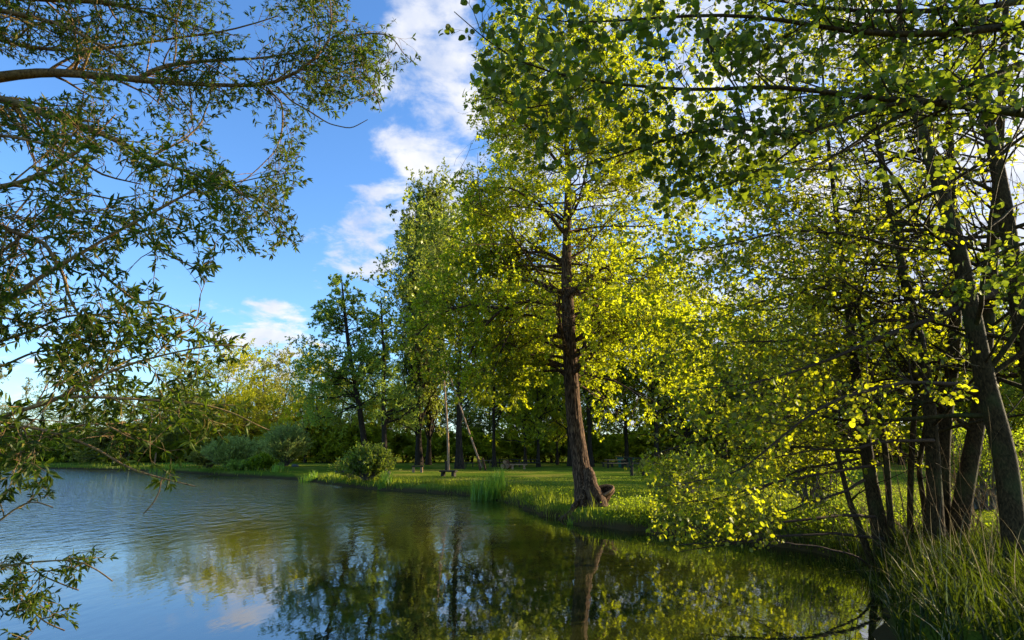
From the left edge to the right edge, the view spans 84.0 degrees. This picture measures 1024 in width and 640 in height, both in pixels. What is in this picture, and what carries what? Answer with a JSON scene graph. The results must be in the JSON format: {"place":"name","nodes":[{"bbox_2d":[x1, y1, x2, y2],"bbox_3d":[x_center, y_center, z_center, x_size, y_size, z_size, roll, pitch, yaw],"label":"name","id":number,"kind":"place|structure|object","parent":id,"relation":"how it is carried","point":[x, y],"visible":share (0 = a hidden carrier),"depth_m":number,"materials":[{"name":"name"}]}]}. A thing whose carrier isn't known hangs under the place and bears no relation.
{"place":"outdoors","nodes":[
{"label":"outdoors","id":0,"kind":"place"},
{"bbox_2d":[0,469,889,639],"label":"pond water","id":1,"kind":"structure","parent":0,"point":[213,557],"depth_m":8.59,"materials":[{"name":"blue liquid"}]},
{"bbox_2d":[0,0,1023,434],"label":"sky","id":2,"kind":"structure","parent":0,"point":[345,222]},
{"bbox_2d":[5,434,1023,639],"bbox_3d":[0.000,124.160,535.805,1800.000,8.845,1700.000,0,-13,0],"label":"ground","id":3,"kind":"structure","parent":0,"point":[547,469],"depth_m":26.54,"materials":[{"name":"green plant"}]},
{"bbox_2d":[24,363,54,437],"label":"thin tree","id":4,"kind":"object","parent":3,"relation":"on","point":[38,396],"visible":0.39,"depth_m":89.20,"materials":[{"name":"green plant"}]},
{"bbox_2d":[27,422,81,459],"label":"thicket bush","id":5,"kind":"object","parent":3,"relation":"on","point":[53,426],"visible":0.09,"depth_m":89.67,"materials":[{"name":"green plant"}]},
{"bbox_2d":[42,432,94,462],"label":"thicket bush","id":6,"kind":"object","parent":3,"relation":"on","point":[66,455],"visible":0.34,"depth_m":81.58,"materials":[{"name":"green plant"}]},
{"bbox_2d":[70,392,103,433],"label":"tall alder","id":7,"kind":"object","parent":3,"relation":"on","point":[84,420],"visible":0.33,"depth_m":90.79,"materials":[{"name":"green plant"}]},
{"bbox_2d":[68,421,159,463],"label":"thicket bush","id":8,"kind":"object","parent":3,"relation":"on","point":[103,443],"visible":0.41,"depth_m":73.66,"materials":[{"name":"green plant"}]},
{"bbox_2d":[93,375,141,427],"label":"tall alder","id":9,"kind":"object","parent":3,"relation":"on","point":[103,407],"visible":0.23,"depth_m":94.75,"materials":[{"name":"green plant"}]},
{"bbox_2d":[123,386,162,430],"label":"tall alder","id":10,"kind":"object","parent":3,"relation":"on","point":[142,404],"visible":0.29,"depth_m":88.98,"materials":[{"name":"green plant"}]},
{"bbox_2d":[141,442,182,461],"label":"thicket bush","id":11,"kind":"object","parent":3,"relation":"on","point":[154,449],"visible":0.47,"depth_m":82.39,"materials":[{"name":"green plant"}]},
{"bbox_2d":[132,347,194,457],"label":"leafy tree","id":12,"kind":"object","parent":3,"relation":"on","point":[163,372],"visible":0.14,"depth_m":95.14,"materials":[{"name":"green plant"}]},
{"bbox_2d":[157,402,195,461],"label":"leafy tree","id":13,"kind":"object","parent":3,"relation":"on","point":[170,436],"visible":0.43,"depth_m":81.57,"materials":[{"name":"green plant"}]},
{"bbox_2d":[161,435,196,461],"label":"thicket bush","id":14,"kind":"object","parent":3,"relation":"on","point":[181,454],"visible":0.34,"depth_m":80.53,"materials":[{"name":"green plant"}]},
{"bbox_2d":[130,344,251,460],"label":"leafy tree","id":15,"kind":"object","parent":3,"relation":"on","point":[225,376],"visible":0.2,"depth_m":89.27,"materials":[{"name":"green plant"}]},
{"bbox_2d":[184,447,218,467],"bbox_3d":[-29.643,13.347,55.306,4.108,1.954,3.285,0,-13,0],"label":"willow shrub","id":16,"kind":"object","parent":3,"relation":"on","point":[197,458],"visible":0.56,"depth_m":54.59,"materials":[{"name":"green plant"}]},
{"bbox_2d":[174,386,229,449],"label":"leafy tree","id":17,"kind":"object","parent":3,"relation":"on","point":[200,427],"visible":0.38,"depth_m":81.40,"materials":[{"name":"green plant"}]},
{"bbox_2d":[0,0,420,639],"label":"overhanging willow","id":18,"kind":"object","parent":3,"relation":"on","point":[90,328],"visible":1,"depth_m":3.00,"materials":[{"name":"green plant"}]},
{"bbox_2d":[179,339,270,439],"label":"leafy tree","id":19,"kind":"object","parent":3,"relation":"on","point":[229,369],"visible":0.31,"depth_m":87.71,"materials":[{"name":"green plant"}]},
{"bbox_2d":[200,433,273,467],"bbox_3d":[-24.829,11.694,50.832,6.593,3.192,5.388,0,-13,0],"label":"willow shrub","id":20,"kind":"object","parent":3,"relation":"on","point":[243,448],"visible":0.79,"depth_m":49.66,"materials":[{"name":"green plant"}]},
{"bbox_2d":[222,457,254,469],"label":"waterside shrub","id":21,"kind":"object","parent":3,"relation":"on","point":[234,463],"visible":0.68,"depth_m":47.33,"materials":[{"name":"green plant"}]},
{"bbox_2d":[200,337,287,419],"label":"leafy tree","id":22,"kind":"object","parent":3,"relation":"on","point":[253,357],"visible":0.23,"depth_m":95.26,"materials":[{"name":"green plant"}]},
{"bbox_2d":[206,377,284,437],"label":"broad tree","id":23,"kind":"object","parent":3,"relation":"on","point":[248,403],"visible":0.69,"depth_m":82.77,"materials":[{"name":"green plant"}]},
{"bbox_2d":[243,451,279,469],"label":"waterside shrub","id":24,"kind":"object","parent":3,"relation":"on","point":[263,460],"visible":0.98,"depth_m":46.95,"materials":[{"name":"green plant"}]},
{"bbox_2d":[242,361,285,424],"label":"tall alder","id":25,"kind":"object","parent":3,"relation":"on","point":[265,389],"visible":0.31,"depth_m":91.95,"materials":[{"name":"green plant"}]},
{"bbox_2d":[247,388,292,441],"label":"leafy tree","id":26,"kind":"object","parent":3,"relation":"on","point":[266,403],"visible":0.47,"depth_m":80.62,"materials":[{"name":"green plant"}]},
{"bbox_2d":[245,340,316,428],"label":"leafy tree","id":27,"kind":"object","parent":3,"relation":"on","point":[277,367],"visible":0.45,"depth_m":88.37,"materials":[{"name":"green plant"}]},
{"bbox_2d":[259,420,315,465],"bbox_3d":[-24.283,13.069,60.834,5.914,4.934,5.582,-10,-17,37],"label":"willow shrub","id":28,"kind":"object","parent":3,"relation":"on","point":[284,444],"visible":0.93,"depth_m":59.76,"materials":[{"name":"green plant"}]},
{"bbox_2d":[264,340,348,462],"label":"leafy tree","id":29,"kind":"object","parent":3,"relation":"on","point":[288,411],"visible":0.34,"depth_m":78.29,"materials":[{"name":"green plant"}]},
{"bbox_2d":[291,423,353,462],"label":"thicket bush","id":30,"kind":"object","parent":3,"relation":"on","point":[312,450],"visible":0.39,"depth_m":78.27,"materials":[{"name":"green plant"}]},
{"bbox_2d":[285,360,370,461],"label":"willow tree","id":31,"kind":"object","parent":3,"relation":"on","point":[338,408],"visible":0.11,"depth_m":80.98,"materials":[{"name":"green plant"}]},
{"bbox_2d":[305,431,354,462],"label":"thicket bush","id":32,"kind":"object","parent":3,"relation":"on","point":[328,448],"visible":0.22,"depth_m":77.17,"materials":[{"name":"green plant"}]},
{"bbox_2d":[327,457,361,477],"bbox_3d":[-9.018,8.401,32.477,3.017,1.198,2.345,0,-13,0],"label":"waterside shrub","id":33,"kind":"object","parent":3,"relation":"on","point":[335,468],"visible":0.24,"depth_m":32.17,"materials":[{"name":"green plant"}]},
{"bbox_2d":[278,273,414,445],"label":"alder tree","id":34,"kind":"object","parent":3,"relation":"on","point":[337,376],"visible":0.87,"depth_m":48.03,"materials":[{"name":"green plant"}]},
{"bbox_2d":[326,378,380,453],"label":"leafy tree","id":35,"kind":"object","parent":3,"relation":"on","point":[356,422],"visible":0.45,"depth_m":77.59,"materials":[{"name":"green plant"}]},
{"bbox_2d":[320,423,396,461],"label":"thicket bush","id":36,"kind":"object","parent":3,"relation":"on","point":[371,434],"visible":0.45,"depth_m":76.77,"materials":[{"name":"green plant"}]},
{"bbox_2d":[335,439,401,479],"bbox_3d":[-7.666,7.502,30.596,3.453,2.162,2.871,0,-13,0],"label":"alder bush","id":37,"kind":"object","parent":3,"relation":"on","point":[366,462],"visible":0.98,"depth_m":30.18,"materials":[{"name":"green plant"}]},
{"bbox_2d":[345,393,404,431],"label":"willow tree","id":38,"kind":"object","parent":3,"relation":"on","point":[375,407],"visible":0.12,"depth_m":84.03,"materials":[{"name":"green plant"}]},
{"bbox_2d":[371,430,403,459],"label":"thicket bush","id":39,"kind":"object","parent":3,"relation":"on","point":[378,440],"visible":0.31,"depth_m":78.13,"materials":[{"name":"green plant"}]},
{"bbox_2d":[344,291,432,470],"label":"alder tree","id":40,"kind":"object","parent":3,"relation":"on","point":[396,418],"visible":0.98,"depth_m":46.04,"materials":[{"name":"green plant"}]},
{"bbox_2d":[372,376,424,462],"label":"broad tree","id":41,"kind":"object","parent":3,"relation":"on","point":[391,405],"visible":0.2,"depth_m":80.00,"materials":[{"name":"green plant"}]},
{"bbox_2d":[391,432,424,462],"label":"thicket bush","id":42,"kind":"object","parent":3,"relation":"on","point":[401,445],"visible":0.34,"depth_m":79.96,"materials":[{"name":"green plant"}]},
{"bbox_2d":[373,157,459,464],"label":"lombardy poplar","id":43,"kind":"object","parent":3,"relation":"on","point":[418,382],"visible":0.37,"depth_m":67.12,"materials":[{"name":"green plant"}]},
{"bbox_2d":[398,429,455,462],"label":"thicket bush","id":44,"kind":"object","parent":3,"relation":"on","point":[409,450],"visible":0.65,"depth_m":77.47,"materials":[{"name":"green plant"}]},
{"bbox_2d":[378,362,479,461],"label":"broad tree","id":45,"kind":"object","parent":3,"relation":"on","point":[450,404],"visible":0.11,"depth_m":82.99,"materials":[{"name":"green plant"}]},
{"bbox_2d":[398,213,465,464],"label":"lombardy poplar","id":46,"kind":"object","parent":3,"relation":"on","point":[431,413],"visible":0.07,"depth_m":67.21,"materials":[{"name":"green plant"}]},
{"bbox_2d":[443,372,449,469],"bbox_3d":[-5.181,7.742,44.926,0.750,8.139,0.225,0,-13,0],"label":"wooden pole","id":47,"kind":"object","parent":3,"relation":"on","point":[447,464],"visible":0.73,"depth_m":44.54,"materials":[{"name":"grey wood"}]},
{"bbox_2d":[351,180,561,468],"bbox_3d":[-4.070,0.487,52.148,19.881,25.905,21.381,9,-16,-33],"label":"broad tree","id":48,"kind":"object","parent":3,"relation":"on","point":[433,228],"visible":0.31,"depth_m":49.50,"materials":[{"name":"green plant"}]},
{"bbox_2d":[422,377,499,434],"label":"leafy tree","id":49,"kind":"object","parent":3,"relation":"on","point":[474,420],"visible":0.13,"depth_m":82.28,"materials":[{"name":"green plant"}]},
{"bbox_2d":[448,371,485,469],"bbox_3d":[-3.720,7.870,45.682,3.569,8.276,0.452,-3,-13,11],"label":"leaning pole","id":50,"kind":"object","parent":3,"relation":"on","point":[479,462],"visible":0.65,"depth_m":45.06,"materials":[{"name":"brown wood"}]},
{"bbox_2d":[443,426,496,461],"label":"thicket bush","id":51,"kind":"object","parent":3,"relation":"on","point":[468,451],"visible":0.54,"depth_m":76.97,"materials":[{"name":"green plant"}]},
{"bbox_2d":[448,373,510,461],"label":"broad tree","id":52,"kind":"object","parent":3,"relation":"on","point":[485,415],"visible":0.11,"depth_m":82.46,"materials":[{"name":"green plant"}]},
{"bbox_2d":[470,466,507,500],"bbox_3d":[-0.910,6.369,22.155,1.675,1.457,1.500,0,-13,0],"label":"reed clump","id":53,"kind":"object","parent":3,"relation":"on","point":[483,491],"visible":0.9,"depth_m":22.02,"materials":[{"name":"green plant"}]},
{"bbox_2d":[431,277,556,466],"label":"broad tree","id":54,"kind":"object","parent":3,"relation":"on","point":[494,462],"visible":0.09,"depth_m":55.46,"materials":[{"name":"green plant"}]},
{"bbox_2d":[472,432,515,463],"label":"thicket bush","id":55,"kind":"object","parent":3,"relation":"on","point":[487,450],"visible":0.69,"depth_m":75.87,"materials":[{"name":"green plant"}]},
{"bbox_2d":[481,428,540,461],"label":"thicket bush","id":56,"kind":"object","parent":3,"relation":"on","point":[504,436],"visible":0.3,"depth_m":77.89,"materials":[{"name":"green plant"}]},
{"bbox_2d":[475,324,565,464],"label":"leafy tree","id":57,"kind":"object","parent":3,"relation":"on","point":[524,440],"visible":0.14,"depth_m":62.80,"materials":[{"name":"green plant"}]},
{"bbox_2d":[507,432,549,461],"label":"thicket bush","id":58,"kind":"object","parent":3,"relation":"on","point":[532,450],"visible":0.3,"depth_m":76.74,"materials":[{"name":"green plant"}]},
{"bbox_2d":[491,318,598,466],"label":"leafy tree","id":59,"kind":"object","parent":3,"relation":"on","point":[537,428],"visible":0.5,"depth_m":54.86,"materials":[{"name":"green plant"}]},
{"bbox_2d":[510,427,586,462],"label":"thicket bush","id":60,"kind":"object","parent":3,"relation":"on","point":[548,448],"visible":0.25,"depth_m":77.75,"materials":[{"name":"green plant"}]},
{"bbox_2d":[529,342,593,464],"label":"leafy tree","id":61,"kind":"object","parent":3,"relation":"on","point":[557,440],"visible":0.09,"depth_m":66.05,"materials":[{"name":"green plant"}]},
{"bbox_2d":[524,295,614,465],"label":"broad tree","id":62,"kind":"object","parent":3,"relation":"on","point":[569,460],"visible":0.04,"depth_m":60.39,"materials":[{"name":"green plant"}]},
{"bbox_2d":[546,425,603,461],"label":"thicket bush","id":63,"kind":"object","parent":3,"relation":"on","point":[594,437],"visible":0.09,"depth_m":80.38,"materials":[{"name":"green plant"}]},
{"bbox_2d":[388,0,799,519],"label":"leaning tree","id":64,"kind":"object","parent":3,"relation":"on","point":[478,215],"visible":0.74,"depth_m":16.82,"materials":[{"name":"green plant"}]},
{"bbox_2d":[532,255,659,466],"bbox_3d":[8.730,3.576,61.268,16.687,24.159,17.946,1,-13,-3],"label":"broad tree","id":65,"kind":"object","parent":3,"relation":"on","point":[589,440],"visible":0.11,"depth_m":58.86,"materials":[{"name":"green plant"}]},
{"bbox_2d":[586,433,616,462],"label":"thicket bush","id":66,"kind":"object","parent":3,"relation":"on","point":[595,450],"visible":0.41,"depth_m":78.58,"materials":[{"name":"green plant"}]},
{"bbox_2d":[579,369,643,432],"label":"broad tree","id":67,"kind":"object","parent":3,"relation":"on","point":[583,413],"visible":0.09,"depth_m":83.73,"materials":[{"name":"green plant"}]},
{"bbox_2d":[584,367,650,441],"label":"leafy tree","id":68,"kind":"object","parent":3,"relation":"on","point":[630,427],"visible":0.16,"depth_m":84.10,"materials":[{"name":"green plant"}]},
{"bbox_2d":[593,434,646,462],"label":"thicket bush","id":69,"kind":"object","parent":3,"relation":"on","point":[613,447],"visible":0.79,"depth_m":76.44,"materials":[{"name":"green plant"}]},
{"bbox_2d":[560,268,688,464],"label":"broad tree","id":70,"kind":"object","parent":3,"relation":"on","point":[626,446],"visible":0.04,"depth_m":64.11,"materials":[{"name":"green plant"}]},
{"bbox_2d":[617,429,664,462],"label":"thicket bush","id":71,"kind":"object","parent":3,"relation":"on","point":[638,448],"visible":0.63,"depth_m":75.81,"materials":[{"name":"green plant"}]},
{"bbox_2d":[560,271,750,464],"bbox_3d":[15.618,4.375,60.358,18.214,22.068,16.936,11,-17,-40],"label":"broad tree","id":72,"kind":"object","parent":3,"relation":"on","point":[656,431],"visible":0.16,"depth_m":58.53,"materials":[{"name":"green plant"}]},
{"bbox_2d":[598,282,767,464],"bbox_3d":[20.169,5.808,65.027,18.486,21.354,16.171,-13,-18,43],"label":"leafy tree","id":73,"kind":"object","parent":3,"relation":"on","point":[641,405],"visible":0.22,"depth_m":64.79,"materials":[{"name":"green plant"}]},
{"bbox_2d":[659,431,708,462],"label":"thicket bush","id":74,"kind":"object","parent":3,"relation":"on","point":[673,441],"visible":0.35,"depth_m":76.57,"materials":[{"name":"green plant"}]},
{"bbox_2d":[646,441,732,492],"bbox_3d":[5.857,4.994,19.390,3.125,1.719,2.557,5,-14,-21],"label":"bank shrub","id":75,"kind":"object","parent":3,"relation":"on","point":[696,467],"visible":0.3,"depth_m":19.20,"materials":[{"name":"green plant"}]},
{"bbox_2d":[679,423,743,460],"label":"thicket bush","id":76,"kind":"object","parent":3,"relation":"on","point":[716,437],"visible":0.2,"depth_m":76.99,"materials":[{"name":"green plant"}]},
{"bbox_2d":[446,479,999,552],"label":"bank plants","id":77,"kind":"object","parent":3,"relation":"on","point":[640,503],"visible":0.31,"depth_m":12.36,"materials":[{"name":"green plant"}]},
{"bbox_2d":[631,280,815,462],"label":"broad tree","id":78,"kind":"object","parent":3,"relation":"on","point":[714,339],"visible":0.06,"depth_m":68.09,"materials":[{"name":"green plant"}]},
{"bbox_2d":[438,0,1023,318],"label":"overhanging alder","id":79,"kind":"object","parent":3,"relation":"on","point":[938,102],"visible":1,"depth_m":3.87,"materials":[{"name":"green plant"}]},
{"bbox_2d":[709,278,845,459],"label":"leafy tree","id":80,"kind":"object","parent":3,"relation":"on","point":[760,377],"visible":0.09,"depth_m":64.82,"materials":[{"name":"green plant"}]},
{"bbox_2d":[741,419,862,507],"bbox_3d":[7.438,3.349,14.274,2.510,2.614,2.572,10,-16,-36],"label":"bank shrub","id":81,"kind":"object","parent":3,"relation":"on","point":[820,479],"visible":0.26,"depth_m":13.72,"materials":[{"name":"green plant"}]},
{"bbox_2d":[734,288,870,428],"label":"broad tree","id":82,"kind":"object","parent":3,"relation":"on","point":[788,352],"visible":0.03,"depth_m":70.88,"materials":[{"name":"green plant"}]},
{"bbox_2d":[607,167,998,577],"bbox_3d":[4.072,1.115,8.752,5.552,5.358,6.413,0,-13,0],"label":"alder bough cluster","id":83,"kind":"object","parent":3,"relation":"on","point":[768,418],"visible":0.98,"depth_m":7.63,"materials":[{"name":"green plant"}]},
{"bbox_2d":[613,0,1022,571],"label":"alder tree","id":84,"kind":"object","parent":3,"relation":"on","point":[875,506],"visible":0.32,"depth_m":9.68,"materials":[{"name":"green plant"}]},
{"bbox_2d":[705,287,951,572],"bbox_3d":[5.023,1.966,9.118,3.200,4.500,4.190,0,-13,0],"label":"alder tree","id":85,"kind":"object","parent":3,"relation":"on","point":[864,542],"visible":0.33,"depth_m":8.97,"materials":[{"name":"green plant"}]},
{"bbox_2d":[653,0,1023,575],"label":"alder tree","id":86,"kind":"object","parent":3,"relation":"on","point":[1010,497],"visible":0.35,"depth_m":7.79,"materials":[{"name":"green plant"}]},
{"bbox_2d":[655,0,1023,548],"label":"alder tree","id":87,"kind":"object","parent":3,"relation":"on","point":[932,431],"visible":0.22,"depth_m":9.08,"materials":[{"name":"green plant"}]},
{"bbox_2d":[682,0,1023,542],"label":"alder tree","id":88,"kind":"object","parent":3,"relation":"on","point":[970,461],"visible":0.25,"depth_m":9.10,"materials":[{"name":"green plant"}]},
{"bbox_2d":[785,317,921,465],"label":"leafy tree","id":89,"kind":"object","parent":3,"relation":"on","point":[844,422],"visible":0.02,"depth_m":62.97,"materials":[{"name":"green plant"}]},
{"bbox_2d":[697,0,1023,528],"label":"alder tree","id":90,"kind":"object","parent":3,"relation":"on","point":[945,436],"visible":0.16,"depth_m":9.51,"materials":[{"name":"green plant"}]},
{"bbox_2d":[712,0,1023,394],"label":"alder tree","id":91,"kind":"object","parent":3,"relation":"on","point":[1005,196],"visible":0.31,"depth_m":8.63,"materials":[{"name":"green plant"}]},
{"bbox_2d":[732,171,1005,557],"bbox_3d":[5.908,0.513,9.344,4.016,6.808,3.568,-7,-15,29],"label":"alder tree","id":92,"kind":"object","parent":3,"relation":"on","point":[887,475],"visible":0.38,"depth_m":9.28,"materials":[{"name":"green plant"}]},
{"bbox_2d":[760,501,1023,639],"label":"tall grass","id":93,"kind":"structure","parent":3,"relation":"on","point":[962,595],"depth_m":5.63,"materials":[{"name":"green plant"}]},
{"bbox_2d":[772,255,1017,533],"bbox_3d":[6.386,1.263,9.740,3.850,5.175,2.928,3,-13,-11],"label":"alder tree","id":94,"kind":"object","parent":3,"relation":"on","point":[920,477],"visible":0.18,"depth_m":9.37,"materials":[{"name":"green plant"}]},
{"bbox_2d":[770,389,1023,556],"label":"bare shoots","id":95,"kind":"object","parent":3,"relation":"on","point":[970,520],"visible":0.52,"depth_m":8.56,"materials":[{"name":"brown plant"}]},
{"bbox_2d":[831,296,970,464],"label":"broad tree","id":96,"kind":"object","parent":3,"relation":"on","point":[900,446],"visible":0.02,"depth_m":67.70,"materials":[{"name":"green plant"}]},
{"bbox_2d":[786,171,1020,540],"bbox_3d":[6.821,0.507,9.953,3.608,6.714,3.866,-8,-15,30],"label":"alder tree","id":97,"kind":"object","parent":3,"relation":"on","point":[910,479],"visible":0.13,"depth_m":9.38,"materials":[{"name":"green plant"}]},
{"bbox_2d":[826,484,1023,639],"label":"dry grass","id":98,"kind":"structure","parent":3,"relation":"on","point":[941,553],"depth_m":6.49,"materials":[{"name":"green plant"}]},
{"bbox_2d":[881,328,1022,463],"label":"leafy tree","id":99,"kind":"object","parent":3,"relation":"on","point":[919,424],"visible":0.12,"depth_m":62.80,"materials":[{"name":"green plant"}]},
{"bbox_2d":[914,411,1023,509],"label":"bank shrub","id":100,"kind":"object","parent":3,"relation":"on","point":[957,449],"visible":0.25,"depth_m":13.34,"materials":[{"name":"green plant"}]},
{"bbox_2d":[926,238,1023,406],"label":"broad tree","id":101,"kind":"object","parent":3,"relation":"on","point":[977,277],"visible":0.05,"depth_m":47.14,"materials":[{"name":"green plant"}]},
{"bbox_2d":[942,292,1023,416],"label":"broad tree","id":102,"kind":"object","parent":3,"relation":"on","point":[1006,391],"visible":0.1,"depth_m":37.69,"materials":[{"name":"green plant"}]},
{"bbox_2d":[943,321,1023,448],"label":"leafy tree","id":103,"kind":"object","parent":3,"relation":"on","point":[1014,429],"visible":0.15,"depth_m":60.60,"materials":[{"name":"green plant"}]},
{"bbox_2d":[957,269,1023,425],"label":"leafy tree","id":104,"kind":"object","parent":3,"relation":"on","point":[1016,401],"visible":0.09,"depth_m":40.77,"materials":[{"name":"green plant"}]},
{"bbox_2d":[397,475,1023,519],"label":"lawn grass","id":105,"kind":"structure","parent":0,"point":[644,485],"depth_m":21.69,"materials":[{"name":"green plant"}]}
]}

